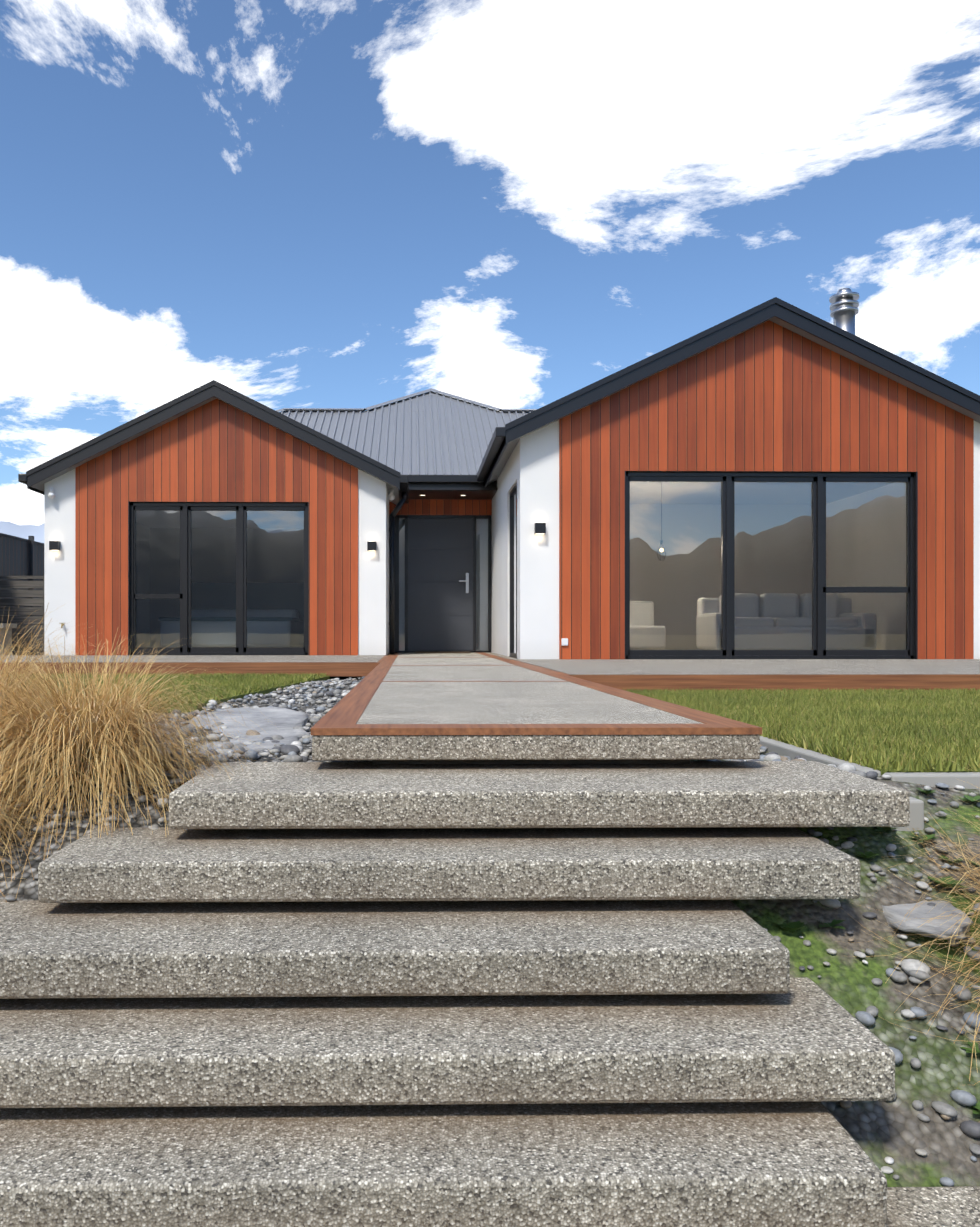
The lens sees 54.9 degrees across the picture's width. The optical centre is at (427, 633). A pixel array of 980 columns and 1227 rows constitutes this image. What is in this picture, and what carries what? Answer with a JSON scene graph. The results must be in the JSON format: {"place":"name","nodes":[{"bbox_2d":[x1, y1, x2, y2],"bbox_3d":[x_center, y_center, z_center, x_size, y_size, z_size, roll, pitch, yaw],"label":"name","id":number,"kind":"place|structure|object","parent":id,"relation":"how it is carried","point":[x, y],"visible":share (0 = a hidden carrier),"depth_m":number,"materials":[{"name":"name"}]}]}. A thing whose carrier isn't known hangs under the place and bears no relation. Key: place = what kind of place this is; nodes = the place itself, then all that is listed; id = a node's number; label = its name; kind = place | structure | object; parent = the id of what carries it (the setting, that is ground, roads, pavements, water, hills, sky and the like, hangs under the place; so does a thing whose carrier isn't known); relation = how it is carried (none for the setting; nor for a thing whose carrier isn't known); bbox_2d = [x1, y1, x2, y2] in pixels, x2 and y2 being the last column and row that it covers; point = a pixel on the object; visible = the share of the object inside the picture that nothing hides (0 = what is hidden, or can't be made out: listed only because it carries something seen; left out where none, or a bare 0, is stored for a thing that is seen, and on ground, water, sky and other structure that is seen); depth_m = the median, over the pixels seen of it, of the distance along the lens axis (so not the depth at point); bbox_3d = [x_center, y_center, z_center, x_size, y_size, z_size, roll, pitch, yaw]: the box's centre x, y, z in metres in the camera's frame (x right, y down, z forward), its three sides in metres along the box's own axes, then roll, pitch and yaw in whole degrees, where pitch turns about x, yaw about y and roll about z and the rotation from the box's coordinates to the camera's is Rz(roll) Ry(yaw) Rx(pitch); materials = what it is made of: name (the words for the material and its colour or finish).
{"place":"outdoors","nodes":[
{"label":"outdoors","id":0,"kind":"place"},
{"bbox_2d":[0,521,43,542],"bbox_3d":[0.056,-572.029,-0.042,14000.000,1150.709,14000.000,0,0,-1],"label":"mountains","id":1,"kind":"structure","parent":0,"point":[23,531],"depth_m":5818.88,"materials":[{"name":"white"}]},
{"bbox_2d":[160,609,303,646],"bbox_3d":[-3.264,-0.100,16.155,2.100,0.650,2.100,0,0,-1],"label":"bed","id":2,"kind":"object","parent":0,"point":[262,632],"depth_m":15.12,"materials":[{"name":"grey fabric"}]},
{"bbox_2d":[0,655,979,1186],"bbox_3d":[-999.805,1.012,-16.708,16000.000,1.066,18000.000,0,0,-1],"label":"ground","id":3,"kind":"structure","parent":0,"point":[898,1131],"depth_m":2.59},
{"bbox_2d":[0,624,16,654],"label":"timber bench","id":4,"kind":"object","parent":3,"relation":"on","point":[8,634],"visible":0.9,"depth_m":14.39,"materials":[{"name":"brown wood"}]},
{"bbox_2d":[0,576,43,654],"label":"fence","id":5,"kind":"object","parent":3,"relation":"on","point":[21,602],"depth_m":15.85,"materials":[{"name":"brown wood"}]},
{"bbox_2d":[0,533,43,651],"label":"fence","id":6,"kind":"object","parent":3,"relation":"on","point":[19,556],"visible":0.04,"depth_m":16.98,"materials":[{"name":"black wood"}]},
{"bbox_2d":[0,705,93,901],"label":"tussock","id":7,"kind":"object","parent":3,"relation":"on","point":[9,821],"visible":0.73,"depth_m":2.88,"materials":[{"name":"beige plant"}]},
{"bbox_2d":[0,603,165,791],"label":"tussock","id":8,"kind":"object","parent":3,"relation":"on","point":[5,671],"visible":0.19,"depth_m":3.71,"materials":[{"name":"beige plant"}]},
{"bbox_2d":[0,627,276,895],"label":"tussock","id":9,"kind":"object","parent":3,"relation":"on","point":[89,742],"visible":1,"depth_m":3.13,"materials":[{"name":"beige plant"}]},
{"bbox_2d":[0,761,979,1226],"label":"outdoor steps","id":10,"kind":"structure","parent":3,"relation":"on","point":[390,995],"depth_m":2.23,"materials":[{"name":"grey concrete"}]},
{"bbox_2d":[0,676,979,1186],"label":"river pebbles","id":11,"kind":"object","parent":3,"relation":"on","point":[298,752],"visible":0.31,"depth_m":3.08,"materials":[{"name":"grey stone"}]},
{"bbox_2d":[0,652,979,674],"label":"patio","id":12,"kind":"structure","parent":3,"relation":"on","point":[769,666],"depth_m":9.76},
{"bbox_2d":[1,656,979,691],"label":"deck edging","id":13,"kind":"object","parent":3,"relation":"on","point":[779,682],"depth_m":7.42,"materials":[{"name":"brown wood"}]},
{"bbox_2d":[42,676,979,775],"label":"edging","id":14,"kind":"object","parent":3,"relation":"on","point":[326,678],"depth_m":6.33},
{"bbox_2d":[1,672,329,704],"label":"lawn","id":15,"kind":"structure","parent":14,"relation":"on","point":[238,684],"depth_m":8.63,"materials":[{"name":"green plant"}]},
{"bbox_2d":[372,759,689,763],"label":"slab supports","id":16,"kind":"object","parent":3,"relation":"on","point":[683,761],"visible":0.02,"depth_m":3.38,"materials":[{"name":"brown concrete"}]},
{"bbox_2d":[312,734,759,759],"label":"walkway slab","id":17,"kind":"structure","parent":16,"relation":"on","point":[503,747],"depth_m":3.23,"materials":[{"name":"grey concrete"}]},
{"bbox_2d":[415,651,470,652],"bbox_3d":[0.247,0.316,15.488,0.900,0.018,0.550,0,0,-1],"label":"doormat","id":18,"kind":"object","parent":17,"relation":"on","point":[442,652],"visible":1,"depth_m":15.22,"materials":[{"name":"grey"}]},
{"bbox_2d":[311,652,761,734],"bbox_3d":[0.272,0.337,9.526,1.553,0.024,12.594,0,0,-1],"label":"walkway border","id":19,"kind":"object","parent":17,"relation":"on","point":[342,716],"visible":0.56,"depth_m":3.31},
{"bbox_2d":[153,707,972,939],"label":"schist rocks","id":20,"kind":"object","parent":3,"relation":"on","point":[284,721],"visible":0.54,"depth_m":4.53,"materials":[{"name":"grey stone"}]},
{"bbox_2d":[622,687,979,770],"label":"lawn","id":21,"kind":"structure","parent":3,"relation":"on","point":[908,729],"depth_m":4.85,"materials":[{"name":"green plant"}]},
{"bbox_2d":[760,736,979,830],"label":"concrete curb","id":22,"kind":"structure","parent":3,"relation":"on","point":[932,779],"depth_m":3.26,"materials":[{"name":"grey concrete"}]},
{"bbox_2d":[776,788,979,1113],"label":"pebbles","id":23,"kind":"object","parent":3,"relation":"on","point":[793,926],"visible":0.65,"depth_m":2.81,"materials":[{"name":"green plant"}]},
{"bbox_2d":[841,760,979,1083],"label":"tussock","id":24,"kind":"object","parent":3,"relation":"on","point":[963,908],"visible":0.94,"depth_m":2.53,"materials":[{"name":"beige plant"}]},
{"bbox_2d":[0,0,979,525],"label":"sky","id":25,"kind":"structure","parent":0,"point":[502,204],"materials":[{"name":"blue"}]},
{"bbox_2d":[356,653,703,723],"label":"walkway panels","id":26,"kind":"object","parent":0,"point":[481,703],"visible":0.79,"depth_m":4.65,"materials":[{"name":"grey concrete"}]},
{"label":"interior floors","id":27,"kind":"structure","parent":0,"visible":0},
{"bbox_2d":[158,583,303,621],"bbox_3d":[-3.265,-0.350,16.195,2.300,1.150,2.220,0,0,-1],"label":"bed head and throw","id":28,"kind":"object","parent":27,"relation":"on","point":[269,605],"depth_m":17.20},
{"bbox_2d":[44,420,979,658],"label":"plaster walls","id":29,"kind":"structure","parent":27,"relation":"on","point":[531,468],"depth_m":13.84,"materials":[{"name":"white paint"}]},
{"bbox_2d":[49,523,545,550],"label":"wall lights","id":30,"kind":"object","parent":29,"relation":"on","point":[371,545],"depth_m":13.67,"materials":[{"name":"black metal"}]},
{"bbox_2d":[48,487,567,645],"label":"security cameras and outlet","id":31,"kind":"object","parent":29,"relation":"attached to","point":[391,496],"visible":1,"depth_m":13.66,"materials":[{"name":"white plastic"}]},
{"bbox_2d":[389,492,406,653],"bbox_3d":[-0.457,-0.927,14.526,0.285,2.506,0.105,0,0,-8],"label":"downpipe","id":32,"kind":"object","parent":29,"relation":"attached to","point":[397,508],"visible":0.96,"depth_m":14.47,"materials":[{"name":"black metal"}]},
{"bbox_2d":[408,518,472,650],"bbox_3d":[0.219,-0.820,15.873,1.104,2.230,0.050,0,0,-1],"label":"front door","id":33,"kind":"structure","parent":29,"relation":"attached to","point":[440,599],"depth_m":15.85,"materials":[{"name":"grey"}]},
{"bbox_2d":[459,573,468,592],"bbox_3d":[0.614,-0.845,15.820,0.165,0.340,0.071,0,0,-1],"label":"door handle","id":34,"kind":"object","parent":33,"relation":"attached to","point":[467,582],"visible":1,"depth_m":15.84,"materials":[{"name":"silver metal"}]},
{"bbox_2d":[18,297,979,658],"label":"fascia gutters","id":35,"kind":"object","parent":29,"relation":"on","point":[474,487],"visible":0.79,"depth_m":11.80,"materials":[{"name":"black metal"}]},
{"bbox_2d":[136,481,906,653],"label":"glazing","id":36,"kind":"structure","parent":29,"relation":"attached to","point":[514,572],"depth_m":11.83,"materials":[{"name":"clear glass"}]},
{"bbox_2d":[75,320,973,658],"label":"wood cladding","id":37,"kind":"structure","parent":29,"relation":"attached to","point":[769,396],"depth_m":11.73,"materials":[{"name":"brown wood"}]},
{"bbox_2d":[136,482,894,649],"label":"interior walls","id":38,"kind":"structure","parent":27,"relation":"on","point":[635,501],"depth_m":16.75,"materials":[{"name":"grey paint"}]},
{"bbox_2d":[30,317,979,504],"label":"roof","id":39,"kind":"structure","parent":38,"relation":"on","point":[431,433],"depth_m":16.50,"materials":[{"name":"grey metal"}]},
{"bbox_2d":[275,388,536,411],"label":"roof cappings","id":40,"kind":"object","parent":39,"relation":"on","point":[398,399],"visible":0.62,"depth_m":18.09,"materials":[{"name":"grey metal"}]},
{"bbox_2d":[829,288,858,334],"bbox_3d":[5.740,-4.025,12.955,0.420,1.399,0.420,0,0,-1],"label":"chimney flue","id":41,"kind":"object","parent":39,"relation":"on","point":[844,305],"visible":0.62,"depth_m":12.84,"materials":[{"name":"silver metal"}]},
{"bbox_2d":[657,482,665,560],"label":"pendant lights","id":42,"kind":"object","parent":38,"relation":"hanging from","point":[661,543],"depth_m":14.21},
{"bbox_2d":[630,593,876,649],"bbox_3d":[4.472,-0.175,14.264,4.230,0.840,1.783,0,0,22],"label":"sofa","id":43,"kind":"object","parent":27,"relation":"on","point":[717,637],"depth_m":13.65,"materials":[{"name":"grey fabric"}]}
]}

